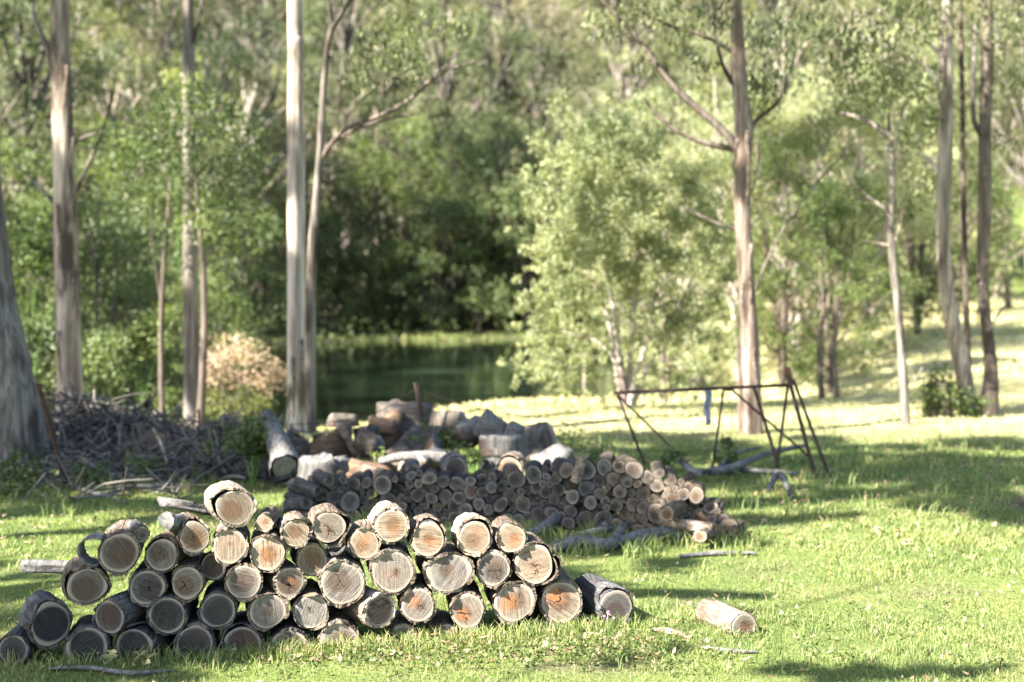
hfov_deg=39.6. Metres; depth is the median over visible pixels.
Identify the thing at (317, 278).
bank tree
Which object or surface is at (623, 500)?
log
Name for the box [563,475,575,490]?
log
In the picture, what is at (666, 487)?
log
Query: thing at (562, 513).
log
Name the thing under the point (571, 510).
log
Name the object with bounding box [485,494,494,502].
log
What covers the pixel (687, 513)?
log
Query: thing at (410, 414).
tree stump
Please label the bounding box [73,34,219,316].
woodland tree
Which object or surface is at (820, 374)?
gum tree
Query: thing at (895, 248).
leafy tree
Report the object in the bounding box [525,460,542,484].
log
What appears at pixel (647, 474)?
log
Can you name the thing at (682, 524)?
log
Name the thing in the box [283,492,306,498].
log
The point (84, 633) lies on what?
log
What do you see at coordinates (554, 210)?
bank tree
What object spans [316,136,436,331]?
bank tree
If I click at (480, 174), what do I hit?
bank tree
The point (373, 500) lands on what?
log
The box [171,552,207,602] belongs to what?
log
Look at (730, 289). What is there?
leafy tree
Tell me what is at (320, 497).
log
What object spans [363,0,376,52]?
gum tree
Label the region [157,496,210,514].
split log
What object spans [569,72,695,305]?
bank tree
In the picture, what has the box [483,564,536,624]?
log
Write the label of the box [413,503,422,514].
log
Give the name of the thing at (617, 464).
log
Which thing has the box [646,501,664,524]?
log
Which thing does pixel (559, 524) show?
log
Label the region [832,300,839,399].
gum tree
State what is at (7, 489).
green shrub
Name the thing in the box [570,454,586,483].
log
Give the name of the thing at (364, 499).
log
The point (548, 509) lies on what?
log
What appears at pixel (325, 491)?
log
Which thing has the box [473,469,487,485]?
log
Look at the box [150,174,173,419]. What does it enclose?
sapling
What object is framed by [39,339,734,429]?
pond water
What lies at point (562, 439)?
green shrub
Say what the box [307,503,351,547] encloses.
log
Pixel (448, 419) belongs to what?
split log
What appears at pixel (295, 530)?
log
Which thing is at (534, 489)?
log
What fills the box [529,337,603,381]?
sapling
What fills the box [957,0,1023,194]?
leafy tree
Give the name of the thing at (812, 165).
leafy tree
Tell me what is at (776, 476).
fallen branch
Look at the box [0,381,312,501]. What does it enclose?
brush pile
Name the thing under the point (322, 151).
gum tree
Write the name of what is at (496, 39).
gum tree
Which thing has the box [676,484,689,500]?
log
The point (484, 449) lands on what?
split log
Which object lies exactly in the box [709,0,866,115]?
gum tree
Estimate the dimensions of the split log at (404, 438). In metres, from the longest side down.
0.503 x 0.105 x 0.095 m
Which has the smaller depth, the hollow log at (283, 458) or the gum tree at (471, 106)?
the hollow log at (283, 458)
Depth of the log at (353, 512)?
11.30 m
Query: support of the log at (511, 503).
on the log at (511, 509)
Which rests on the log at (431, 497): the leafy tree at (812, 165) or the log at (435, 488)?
the log at (435, 488)
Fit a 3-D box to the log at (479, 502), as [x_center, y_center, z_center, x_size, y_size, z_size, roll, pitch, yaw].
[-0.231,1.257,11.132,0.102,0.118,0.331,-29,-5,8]
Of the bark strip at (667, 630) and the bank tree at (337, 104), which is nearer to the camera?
the bark strip at (667, 630)
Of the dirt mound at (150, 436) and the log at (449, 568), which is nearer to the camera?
the log at (449, 568)
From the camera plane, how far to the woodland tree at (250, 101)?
57.62 m
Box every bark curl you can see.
[77,532,105,566]
[329,543,345,555]
[551,548,561,572]
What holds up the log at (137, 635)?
on the ground at (596, 672)
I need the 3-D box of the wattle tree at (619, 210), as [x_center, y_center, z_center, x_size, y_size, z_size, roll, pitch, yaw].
[1.734,-1.304,21.152,3.931,5.104,2.912,0,3,0]
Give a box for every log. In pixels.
[0,623,39,663]
[18,590,72,648]
[61,556,111,605]
[64,614,112,661]
[92,590,146,635]
[97,519,144,575]
[114,619,175,658]
[127,519,149,543]
[128,560,174,606]
[144,529,186,573]
[146,583,198,635]
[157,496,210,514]
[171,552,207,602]
[174,607,219,656]
[176,512,210,555]
[197,578,239,629]
[198,545,249,580]
[204,480,256,527]
[212,523,249,566]
[220,610,266,652]
[224,552,264,601]
[245,582,289,631]
[249,524,287,572]
[254,505,279,532]
[257,409,299,480]
[264,558,306,599]
[269,611,309,650]
[277,511,312,548]
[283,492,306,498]
[283,497,312,510]
[287,479,306,494]
[289,578,328,630]
[290,534,328,576]
[292,510,309,516]
[293,477,322,495]
[306,493,324,501]
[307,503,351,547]
[308,475,324,487]
[312,468,334,486]
[316,605,361,647]
[317,545,365,607]
[318,451,335,463]
[321,469,338,489]
[322,487,327,494]
[324,487,339,504]
[326,413,359,426]
[335,421,360,458]
[336,483,347,493]
[337,470,346,484]
[338,488,359,511]
[338,585,395,627]
[345,519,380,560]
[346,458,394,477]
[346,471,362,490]
[350,509,360,516]
[351,427,384,454]
[353,425,384,439]
[356,463,387,484]
[358,491,369,504]
[358,503,371,514]
[359,486,364,494]
[361,469,372,488]
[365,487,374,497]
[365,541,416,596]
[367,500,409,544]
[368,416,395,434]
[369,496,377,506]
[373,470,395,495]
[377,491,398,503]
[380,442,411,473]
[385,431,408,451]
[387,610,418,639]
[391,472,400,482]
[392,481,405,493]
[396,491,404,501]
[396,573,435,624]
[398,448,449,477]
[398,499,412,510]
[399,469,406,482]
[403,469,415,480]
[403,488,410,494]
[404,495,411,501]
[405,458,419,471]
[405,479,414,488]
[405,509,413,516]
[406,513,446,557]
[407,425,446,450]
[408,501,417,509]
[409,487,424,502]
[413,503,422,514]
[414,477,423,488]
[415,541,474,594]
[416,464,427,476]
[419,498,431,509]
[421,468,438,484]
[421,484,430,493]
[423,432,441,450]
[423,506,438,517]
[425,491,438,503]
[426,610,455,636]
[428,410,467,435]
[430,483,440,492]
[431,500,442,511]
[436,470,451,488]
[438,486,452,504]
[439,451,467,476]
[440,515,447,520]
[442,505,449,515]
[446,579,485,630]
[447,501,458,511]
[447,511,458,520]
[448,423,478,448]
[448,473,468,490]
[451,512,492,556]
[452,490,465,504]
[455,415,479,445]
[458,501,474,514]
[463,484,477,500]
[464,475,478,485]
[470,541,511,589]
[472,408,506,437]
[472,496,485,510]
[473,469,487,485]
[474,510,485,517]
[475,485,488,496]
[478,435,499,456]
[482,502,493,515]
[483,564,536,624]
[485,480,497,493]
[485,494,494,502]
[488,468,496,480]
[491,496,508,512]
[491,511,500,518]
[491,515,527,552]
[494,489,502,497]
[495,451,526,472]
[496,469,504,479]
[497,478,508,491]
[500,511,512,516]
[502,462,525,487]
[503,420,524,433]
[503,486,521,501]
[506,532,558,585]
[507,506,516,514]
[508,501,514,506]
[512,510,525,524]
[513,487,524,495]
[515,494,531,512]
[523,422,557,449]
[523,481,530,488]
[524,509,531,519]
[525,440,542,461]
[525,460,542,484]
[525,489,530,495]
[525,604,558,628]
[526,480,540,493]
[528,493,536,500]
[529,505,544,520]
[530,443,574,464]
[531,499,537,504]
[534,568,582,626]
[538,478,545,487]
[538,498,547,507]
[539,487,552,498]
[539,516,546,522]
[541,459,550,472]
[542,470,552,479]
[543,499,558,517]
[545,479,553,488]
[548,496,559,505]
[549,463,555,471]
[551,471,562,484]
[551,482,565,497]
[552,457,573,478]
[553,520,561,528]
[557,509,565,519]
[560,493,565,502]
[561,515,575,528]
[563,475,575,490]
[564,504,578,517]
[565,487,579,504]
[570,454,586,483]
[574,456,596,479]
[574,573,633,624]
[575,479,595,496]
[575,508,591,527]
[575,610,594,626]
[576,501,583,510]
[582,493,596,510]
[590,509,613,526]
[591,472,605,487]
[592,487,606,499]
[596,451,615,476]
[597,499,602,508]
[598,495,610,504]
[602,502,610,511]
[603,470,620,486]
[604,483,611,491]
[607,487,613,497]
[609,496,623,511]
[609,509,618,517]
[611,454,628,473]
[611,514,623,525]
[612,482,627,498]
[618,473,632,487]
[619,504,631,520]
[621,495,628,503]
[624,456,643,478]
[625,497,639,511]
[627,486,635,497]
[630,511,637,522]
[632,479,641,488]
[633,522,641,530]
[634,513,647,523]
[635,483,651,499]
[635,500,648,514]
[639,467,652,483]
[641,521,651,528]
[646,476,663,492]
[646,491,657,503]
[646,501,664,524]
[650,461,664,478]
[655,491,661,501]
[658,499,686,521]
[660,489,676,503]
[661,519,675,527]
[662,466,676,483]
[663,484,669,491]
[669,482,678,492]
[675,518,718,534]
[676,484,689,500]
[677,471,693,485]
[677,477,693,488]
[684,509,690,516]
[688,480,704,503]
[688,500,699,510]
[688,503,708,521]
[693,527,719,542]
[695,598,755,634]
[700,496,708,504]
[703,497,720,512]
[707,513,716,522]
[714,500,725,513]
[716,513,729,526]
[718,516,738,536]
[728,519,743,536]
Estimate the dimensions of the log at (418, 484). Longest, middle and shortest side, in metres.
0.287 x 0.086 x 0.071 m
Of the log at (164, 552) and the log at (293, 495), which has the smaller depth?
the log at (164, 552)
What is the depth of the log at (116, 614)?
7.11 m
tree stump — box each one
[297,454,349,483]
[309,421,354,458]
[358,410,403,458]
[376,399,432,439]
[478,432,529,469]
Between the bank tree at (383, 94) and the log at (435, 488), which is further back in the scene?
the bank tree at (383, 94)
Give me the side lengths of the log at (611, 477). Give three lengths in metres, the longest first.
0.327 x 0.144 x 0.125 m
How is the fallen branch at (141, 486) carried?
on the ground at (596, 672)
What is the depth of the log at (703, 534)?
10.08 m
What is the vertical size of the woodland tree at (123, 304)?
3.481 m
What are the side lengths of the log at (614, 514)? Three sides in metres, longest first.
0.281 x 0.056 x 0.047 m
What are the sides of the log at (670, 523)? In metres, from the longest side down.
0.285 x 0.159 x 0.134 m
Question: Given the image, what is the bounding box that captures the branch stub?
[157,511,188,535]
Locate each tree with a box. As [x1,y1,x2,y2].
[0,0,77,191]
[0,0,126,330]
[0,1,105,263]
[0,19,119,275]
[0,23,20,182]
[0,55,50,254]
[0,92,145,301]
[0,126,103,396]
[0,171,53,466]
[2,0,154,238]
[4,184,141,381]
[4,195,93,402]
[7,0,115,421]
[7,0,141,101]
[12,0,49,27]
[15,182,179,410]
[18,110,182,365]
[34,206,208,394]
[38,21,168,238]
[41,33,204,325]
[73,21,200,121]
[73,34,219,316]
[80,175,262,373]
[82,256,212,404]
[83,90,271,348]
[90,0,211,99]
[94,0,218,97]
[101,67,283,425]
[117,0,123,27]
[137,20,279,334]
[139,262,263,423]
[140,181,286,363]
[143,48,265,301]
[153,44,283,333]
[158,65,203,349]
[180,60,328,333]
[182,0,203,428]
[196,4,347,321]
[197,0,282,116]
[199,0,220,60]
[200,0,335,150]
[211,226,285,333]
[215,171,330,337]
[220,0,311,49]
[223,62,313,227]
[230,194,340,333]
[235,105,389,313]
[258,0,334,46]
[271,57,409,313]
[276,0,426,257]
[277,203,393,332]
[285,0,307,436]
[303,0,422,127]
[305,0,478,432]
[310,26,456,284]
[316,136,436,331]
[330,20,461,258]
[333,107,470,322]
[354,0,427,131]
[362,0,522,287]
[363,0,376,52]
[365,189,494,333]
[377,117,516,327]
[398,0,504,143]
[400,0,463,80]
[411,176,536,331]
[421,5,567,282]
[436,107,561,321]
[446,0,519,115]
[447,0,453,39]
[450,0,572,168]
[456,175,591,332]
[459,0,529,71]
[467,0,595,251]
[482,22,602,283]
[491,135,613,326]
[496,87,760,409]
[500,0,611,132]
[507,99,624,291]
[542,166,636,326]
[551,112,716,351]
[556,0,696,196]
[557,0,699,133]
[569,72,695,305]
[570,0,853,434]
[576,130,770,395]
[584,1,598,71]
[607,0,717,119]
[618,67,809,365]
[621,5,642,62]
[659,345,667,403]
[666,6,816,278]
[667,106,815,379]
[672,0,744,64]
[685,124,870,387]
[688,35,757,181]
[694,6,862,266]
[696,92,883,374]
[705,0,843,97]
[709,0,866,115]
[721,166,808,297]
[735,285,739,391]
[742,0,808,61]
[754,171,928,394]
[760,37,885,284]
[766,54,935,305]
[788,67,968,354]
[795,0,925,155]
[803,0,951,425]
[816,304,825,399]
[818,0,923,62]
[819,8,978,301]
[821,56,1023,336]
[827,0,966,282]
[829,167,925,284]
[831,0,894,56]
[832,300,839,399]
[842,0,977,415]
[857,39,1023,279]
[874,133,977,284]
[881,0,1019,146]
[882,110,1023,311]
[889,0,1007,142]
[921,0,1023,278]
[930,59,1023,298]
[937,0,1023,415]
[938,0,1023,190]
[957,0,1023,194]
[958,0,971,369]
[1003,4,1023,72]
[1003,210,1011,309]
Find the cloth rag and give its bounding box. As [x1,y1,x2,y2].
[703,390,711,425]
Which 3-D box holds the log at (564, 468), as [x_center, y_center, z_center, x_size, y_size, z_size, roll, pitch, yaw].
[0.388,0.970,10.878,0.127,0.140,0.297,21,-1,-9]
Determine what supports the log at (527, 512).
on the log
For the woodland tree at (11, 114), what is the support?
on the ground at (596, 672)
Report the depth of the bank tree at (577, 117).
65.14 m
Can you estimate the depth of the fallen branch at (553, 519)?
10.64 m
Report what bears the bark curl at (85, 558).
on the log at (84, 584)
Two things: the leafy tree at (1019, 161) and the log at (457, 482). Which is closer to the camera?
the log at (457, 482)
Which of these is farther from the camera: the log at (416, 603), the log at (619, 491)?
the log at (619, 491)
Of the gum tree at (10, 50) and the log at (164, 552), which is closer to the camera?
the log at (164, 552)
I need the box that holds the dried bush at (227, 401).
[205,332,286,423]
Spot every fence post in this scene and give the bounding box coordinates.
[35,383,68,486]
[413,383,425,424]
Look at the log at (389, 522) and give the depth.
7.42 m
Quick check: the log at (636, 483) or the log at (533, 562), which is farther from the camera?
the log at (636, 483)
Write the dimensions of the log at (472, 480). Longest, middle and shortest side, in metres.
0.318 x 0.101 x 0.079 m
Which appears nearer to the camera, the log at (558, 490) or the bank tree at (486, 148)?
the log at (558, 490)
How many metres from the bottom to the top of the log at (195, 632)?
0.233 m
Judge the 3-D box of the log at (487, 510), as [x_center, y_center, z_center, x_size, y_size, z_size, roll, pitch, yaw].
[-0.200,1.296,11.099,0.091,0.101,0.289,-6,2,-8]
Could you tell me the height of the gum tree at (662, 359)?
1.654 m
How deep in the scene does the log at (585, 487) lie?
10.76 m
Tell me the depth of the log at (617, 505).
10.71 m
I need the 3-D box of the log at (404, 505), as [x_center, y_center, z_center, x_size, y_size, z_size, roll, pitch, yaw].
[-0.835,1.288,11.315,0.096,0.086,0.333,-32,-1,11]
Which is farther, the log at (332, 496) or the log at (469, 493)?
the log at (332, 496)
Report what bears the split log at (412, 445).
on the split log
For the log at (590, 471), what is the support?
on the log at (585, 487)
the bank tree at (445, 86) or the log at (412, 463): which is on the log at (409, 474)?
the log at (412, 463)
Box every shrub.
[0,444,58,491]
[0,480,31,499]
[6,211,53,381]
[20,304,55,379]
[33,320,140,405]
[69,456,111,485]
[81,310,169,414]
[122,451,167,478]
[199,406,273,484]
[368,446,390,464]
[408,416,455,448]
[441,436,473,456]
[465,447,487,475]
[556,421,588,455]
[584,433,622,463]
[656,444,686,467]
[709,433,740,476]
[909,361,973,418]
[959,392,996,417]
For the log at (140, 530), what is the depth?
7.14 m
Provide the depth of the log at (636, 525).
10.61 m
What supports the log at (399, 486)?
on the log at (400, 495)
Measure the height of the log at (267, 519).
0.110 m
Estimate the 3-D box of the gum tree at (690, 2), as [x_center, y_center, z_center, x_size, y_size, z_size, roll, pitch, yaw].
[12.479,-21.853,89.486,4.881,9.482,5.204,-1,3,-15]
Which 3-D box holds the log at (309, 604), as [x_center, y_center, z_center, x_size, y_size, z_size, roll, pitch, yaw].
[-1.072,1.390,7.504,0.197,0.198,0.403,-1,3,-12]
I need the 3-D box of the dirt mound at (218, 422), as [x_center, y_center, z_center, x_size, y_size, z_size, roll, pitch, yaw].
[-2.992,1.089,14.662,0.988,0.692,0.791,0,3,0]
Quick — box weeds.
[20,589,1023,676]
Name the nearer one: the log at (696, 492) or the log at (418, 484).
the log at (696, 492)
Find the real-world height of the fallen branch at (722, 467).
0.180 m
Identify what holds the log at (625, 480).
on the log at (619, 491)
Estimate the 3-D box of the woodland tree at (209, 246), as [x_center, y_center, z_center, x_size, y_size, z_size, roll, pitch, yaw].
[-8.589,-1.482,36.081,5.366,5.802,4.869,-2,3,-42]
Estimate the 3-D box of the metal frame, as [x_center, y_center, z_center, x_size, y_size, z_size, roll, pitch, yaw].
[2.089,0.797,14.219,2.138,1.086,0.839,0,3,5]
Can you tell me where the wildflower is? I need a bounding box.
[603,610,613,640]
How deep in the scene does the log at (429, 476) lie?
11.09 m
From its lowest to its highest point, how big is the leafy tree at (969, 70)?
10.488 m
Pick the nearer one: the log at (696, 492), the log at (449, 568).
the log at (449, 568)
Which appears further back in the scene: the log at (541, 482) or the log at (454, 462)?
the log at (454, 462)
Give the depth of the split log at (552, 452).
12.02 m
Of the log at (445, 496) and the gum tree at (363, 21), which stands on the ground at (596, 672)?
the gum tree at (363, 21)
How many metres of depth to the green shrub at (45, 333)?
20.49 m
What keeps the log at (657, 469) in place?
on the log at (654, 484)
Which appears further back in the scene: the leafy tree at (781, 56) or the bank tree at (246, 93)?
the bank tree at (246, 93)
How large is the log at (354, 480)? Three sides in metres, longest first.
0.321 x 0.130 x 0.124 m
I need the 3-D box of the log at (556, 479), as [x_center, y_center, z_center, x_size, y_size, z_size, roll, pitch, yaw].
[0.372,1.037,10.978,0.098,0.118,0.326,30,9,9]
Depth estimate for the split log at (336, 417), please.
13.93 m
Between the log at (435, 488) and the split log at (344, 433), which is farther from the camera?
the split log at (344, 433)
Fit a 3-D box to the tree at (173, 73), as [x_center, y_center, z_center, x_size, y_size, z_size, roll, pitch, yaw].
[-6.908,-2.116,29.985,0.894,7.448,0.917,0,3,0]
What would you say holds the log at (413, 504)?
on the log at (417, 509)
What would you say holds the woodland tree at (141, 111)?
on the ground at (596, 672)
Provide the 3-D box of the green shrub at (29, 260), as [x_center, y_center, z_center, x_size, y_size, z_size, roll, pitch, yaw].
[-8.153,-0.215,24.200,1.427,3.946,1.583,0,3,0]
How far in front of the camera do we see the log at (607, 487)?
10.68 m
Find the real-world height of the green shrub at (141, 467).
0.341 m
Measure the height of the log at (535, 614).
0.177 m
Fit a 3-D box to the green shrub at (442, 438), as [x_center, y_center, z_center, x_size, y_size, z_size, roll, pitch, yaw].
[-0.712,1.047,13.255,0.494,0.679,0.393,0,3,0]
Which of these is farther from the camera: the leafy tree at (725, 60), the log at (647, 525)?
the leafy tree at (725, 60)
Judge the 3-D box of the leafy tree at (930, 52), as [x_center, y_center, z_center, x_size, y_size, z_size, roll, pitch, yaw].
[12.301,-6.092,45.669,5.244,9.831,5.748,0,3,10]
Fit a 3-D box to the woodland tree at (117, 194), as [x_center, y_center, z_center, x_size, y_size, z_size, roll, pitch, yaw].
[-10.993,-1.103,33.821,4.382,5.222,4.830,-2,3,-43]
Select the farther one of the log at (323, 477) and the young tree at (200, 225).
the young tree at (200, 225)
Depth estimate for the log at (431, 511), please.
11.22 m
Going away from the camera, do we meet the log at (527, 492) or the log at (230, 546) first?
the log at (230, 546)
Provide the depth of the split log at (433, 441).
12.93 m
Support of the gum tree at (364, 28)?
on the ground at (596, 672)
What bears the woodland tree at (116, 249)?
on the ground at (596, 672)
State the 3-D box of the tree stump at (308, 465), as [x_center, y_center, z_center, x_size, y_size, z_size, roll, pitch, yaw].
[-1.658,1.136,12.651,0.543,0.219,0.551,0,3,0]
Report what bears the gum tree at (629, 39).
on the ground at (596, 672)
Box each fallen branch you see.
[47,665,173,674]
[71,483,180,502]
[82,458,132,484]
[152,428,168,463]
[191,454,235,483]
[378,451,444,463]
[527,507,611,534]
[550,522,632,551]
[618,526,684,546]
[677,444,804,475]
[678,550,756,557]
[766,471,793,498]
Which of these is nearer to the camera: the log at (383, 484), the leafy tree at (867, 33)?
the log at (383, 484)
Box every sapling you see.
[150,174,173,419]
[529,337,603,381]
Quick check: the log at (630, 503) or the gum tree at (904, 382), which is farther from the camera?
the gum tree at (904, 382)
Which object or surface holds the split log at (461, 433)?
on the split log at (488, 421)
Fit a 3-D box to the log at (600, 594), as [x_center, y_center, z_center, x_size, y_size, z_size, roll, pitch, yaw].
[0.502,1.434,7.878,0.218,0.239,0.420,-1,4,-20]
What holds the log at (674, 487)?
on the log at (667, 496)
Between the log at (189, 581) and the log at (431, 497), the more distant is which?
the log at (431, 497)
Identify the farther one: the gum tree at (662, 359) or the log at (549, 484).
the gum tree at (662, 359)
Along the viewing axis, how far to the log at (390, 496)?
11.26 m
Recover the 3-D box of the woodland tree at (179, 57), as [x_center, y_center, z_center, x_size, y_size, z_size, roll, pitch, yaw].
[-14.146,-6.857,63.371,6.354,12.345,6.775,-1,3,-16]
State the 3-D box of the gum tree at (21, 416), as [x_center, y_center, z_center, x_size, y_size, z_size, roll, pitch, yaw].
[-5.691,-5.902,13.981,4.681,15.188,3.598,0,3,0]
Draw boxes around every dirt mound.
[122,426,194,460]
[191,413,249,463]
[247,435,310,461]
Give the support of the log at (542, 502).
on the log at (527, 512)
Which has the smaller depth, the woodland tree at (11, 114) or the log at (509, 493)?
the log at (509, 493)
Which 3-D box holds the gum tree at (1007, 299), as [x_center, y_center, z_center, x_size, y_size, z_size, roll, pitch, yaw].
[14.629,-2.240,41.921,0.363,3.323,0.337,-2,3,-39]
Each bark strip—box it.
[652,627,692,638]
[700,646,759,652]
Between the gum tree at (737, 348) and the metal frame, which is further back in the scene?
the gum tree at (737, 348)
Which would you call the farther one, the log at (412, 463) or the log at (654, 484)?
the log at (412, 463)
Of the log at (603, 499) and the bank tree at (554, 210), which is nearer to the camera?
the log at (603, 499)
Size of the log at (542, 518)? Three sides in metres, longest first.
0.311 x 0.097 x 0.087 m
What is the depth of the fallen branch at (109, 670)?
6.83 m
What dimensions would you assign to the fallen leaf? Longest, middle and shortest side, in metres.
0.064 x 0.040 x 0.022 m
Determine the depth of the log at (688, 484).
10.53 m
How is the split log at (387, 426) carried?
on the split log at (373, 428)
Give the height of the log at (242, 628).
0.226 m
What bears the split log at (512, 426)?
on the tree stump at (502, 443)
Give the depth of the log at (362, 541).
7.39 m
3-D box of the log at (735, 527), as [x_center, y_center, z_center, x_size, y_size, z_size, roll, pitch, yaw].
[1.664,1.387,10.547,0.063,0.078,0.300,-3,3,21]
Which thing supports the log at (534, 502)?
on the log at (536, 511)
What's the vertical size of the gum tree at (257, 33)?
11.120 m
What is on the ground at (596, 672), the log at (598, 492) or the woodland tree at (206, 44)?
the woodland tree at (206, 44)
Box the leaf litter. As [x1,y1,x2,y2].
[0,423,1023,681]
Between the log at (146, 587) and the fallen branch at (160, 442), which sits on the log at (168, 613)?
the log at (146, 587)
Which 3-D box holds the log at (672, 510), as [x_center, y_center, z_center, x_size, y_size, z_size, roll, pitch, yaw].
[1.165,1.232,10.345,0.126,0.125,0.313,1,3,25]
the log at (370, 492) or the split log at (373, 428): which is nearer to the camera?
the log at (370, 492)
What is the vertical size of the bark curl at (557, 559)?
0.119 m
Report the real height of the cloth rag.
0.358 m
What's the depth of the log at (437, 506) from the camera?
11.18 m
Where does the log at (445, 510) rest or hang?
on the log at (443, 518)
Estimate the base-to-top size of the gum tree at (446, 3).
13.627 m
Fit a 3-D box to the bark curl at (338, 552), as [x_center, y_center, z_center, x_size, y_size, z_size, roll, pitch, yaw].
[-0.902,1.081,7.368,0.079,0.051,0.095,-1,3,-14]
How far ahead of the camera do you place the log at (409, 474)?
11.14 m
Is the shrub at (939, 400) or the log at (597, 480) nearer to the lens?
the log at (597, 480)
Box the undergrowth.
[4,0,1022,352]
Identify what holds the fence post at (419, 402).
on the ground at (596, 672)
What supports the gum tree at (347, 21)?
on the ground at (596, 672)
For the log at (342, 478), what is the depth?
11.34 m
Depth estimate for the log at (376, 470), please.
11.75 m
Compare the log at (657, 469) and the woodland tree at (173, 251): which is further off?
the woodland tree at (173, 251)
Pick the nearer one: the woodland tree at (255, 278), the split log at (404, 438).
the split log at (404, 438)
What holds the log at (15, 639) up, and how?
on the ground at (596, 672)
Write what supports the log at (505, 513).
on the ground at (596, 672)
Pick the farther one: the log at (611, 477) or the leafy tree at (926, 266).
the leafy tree at (926, 266)
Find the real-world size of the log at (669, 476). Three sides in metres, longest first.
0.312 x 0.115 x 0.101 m
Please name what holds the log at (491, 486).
on the log at (489, 498)
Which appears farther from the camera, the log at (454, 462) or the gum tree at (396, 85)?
the gum tree at (396, 85)
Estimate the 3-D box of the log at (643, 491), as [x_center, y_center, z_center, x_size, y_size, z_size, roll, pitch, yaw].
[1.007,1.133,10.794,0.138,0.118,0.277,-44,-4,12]
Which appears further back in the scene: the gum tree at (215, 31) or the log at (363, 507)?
the gum tree at (215, 31)
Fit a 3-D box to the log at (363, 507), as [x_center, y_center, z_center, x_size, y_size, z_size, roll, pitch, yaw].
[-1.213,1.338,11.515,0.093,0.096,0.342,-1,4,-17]
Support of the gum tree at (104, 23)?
on the ground at (596, 672)
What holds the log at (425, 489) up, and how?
on the log at (431, 497)
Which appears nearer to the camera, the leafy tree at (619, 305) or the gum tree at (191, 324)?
the gum tree at (191, 324)
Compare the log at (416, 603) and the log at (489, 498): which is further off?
the log at (489, 498)
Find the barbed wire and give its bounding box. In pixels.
[37,389,704,424]
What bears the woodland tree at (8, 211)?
on the ground at (596, 672)
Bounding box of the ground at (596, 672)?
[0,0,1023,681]
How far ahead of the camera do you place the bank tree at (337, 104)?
63.73 m
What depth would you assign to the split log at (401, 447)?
12.88 m
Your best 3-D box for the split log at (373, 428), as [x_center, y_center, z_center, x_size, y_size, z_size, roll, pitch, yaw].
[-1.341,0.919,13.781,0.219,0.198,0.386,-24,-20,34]
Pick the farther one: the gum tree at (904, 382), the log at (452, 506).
the gum tree at (904, 382)
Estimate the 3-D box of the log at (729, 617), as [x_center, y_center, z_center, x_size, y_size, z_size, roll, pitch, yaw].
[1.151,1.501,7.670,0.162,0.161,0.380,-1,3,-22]
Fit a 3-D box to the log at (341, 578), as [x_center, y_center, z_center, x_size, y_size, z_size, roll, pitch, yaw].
[-0.910,1.242,7.536,0.250,0.260,0.420,0,4,-10]
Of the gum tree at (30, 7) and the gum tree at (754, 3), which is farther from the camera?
the gum tree at (754, 3)
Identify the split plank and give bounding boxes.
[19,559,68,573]
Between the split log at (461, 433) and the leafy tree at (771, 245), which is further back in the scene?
the leafy tree at (771, 245)
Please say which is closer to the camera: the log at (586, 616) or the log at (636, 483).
the log at (586, 616)
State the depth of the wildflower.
7.25 m
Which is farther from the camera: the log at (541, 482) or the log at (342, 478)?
the log at (342, 478)
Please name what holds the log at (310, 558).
on the log at (287, 579)
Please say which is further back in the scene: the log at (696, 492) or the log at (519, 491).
the log at (519, 491)
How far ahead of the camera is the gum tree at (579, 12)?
87.41 m
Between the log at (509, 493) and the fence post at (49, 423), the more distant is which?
the fence post at (49, 423)
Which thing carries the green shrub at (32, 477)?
on the ground at (596, 672)
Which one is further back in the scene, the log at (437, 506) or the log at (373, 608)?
the log at (437, 506)
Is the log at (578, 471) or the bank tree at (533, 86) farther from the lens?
the bank tree at (533, 86)
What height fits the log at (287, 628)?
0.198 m
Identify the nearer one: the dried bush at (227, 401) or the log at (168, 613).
the log at (168, 613)
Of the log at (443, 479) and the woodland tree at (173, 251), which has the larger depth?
the woodland tree at (173, 251)
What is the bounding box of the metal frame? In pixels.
[614,366,829,475]
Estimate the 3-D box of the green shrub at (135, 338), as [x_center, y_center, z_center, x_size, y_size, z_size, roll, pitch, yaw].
[-6.765,0.637,24.960,1.565,2.394,1.377,0,3,0]
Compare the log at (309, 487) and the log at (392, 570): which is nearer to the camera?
the log at (392, 570)
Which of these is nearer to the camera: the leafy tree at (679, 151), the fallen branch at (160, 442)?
the fallen branch at (160, 442)
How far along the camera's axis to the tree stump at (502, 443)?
12.76 m
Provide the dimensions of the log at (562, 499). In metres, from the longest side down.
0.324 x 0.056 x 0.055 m
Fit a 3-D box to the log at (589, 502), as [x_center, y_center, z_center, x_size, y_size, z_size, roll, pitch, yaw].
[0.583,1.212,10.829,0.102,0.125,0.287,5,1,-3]
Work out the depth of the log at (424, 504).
11.21 m
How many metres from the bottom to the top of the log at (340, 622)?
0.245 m
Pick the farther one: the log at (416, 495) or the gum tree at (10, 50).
the gum tree at (10, 50)
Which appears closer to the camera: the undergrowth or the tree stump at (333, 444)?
the tree stump at (333, 444)
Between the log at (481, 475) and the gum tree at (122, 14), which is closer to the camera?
the log at (481, 475)
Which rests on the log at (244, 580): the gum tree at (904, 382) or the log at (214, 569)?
the log at (214, 569)
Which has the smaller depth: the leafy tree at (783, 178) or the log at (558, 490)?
the log at (558, 490)
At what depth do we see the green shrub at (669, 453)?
14.04 m
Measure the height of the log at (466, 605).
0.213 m
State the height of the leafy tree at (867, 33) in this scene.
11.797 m
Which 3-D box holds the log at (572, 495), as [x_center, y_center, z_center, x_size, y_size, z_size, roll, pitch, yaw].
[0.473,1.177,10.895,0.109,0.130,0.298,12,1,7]
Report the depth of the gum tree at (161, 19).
80.12 m

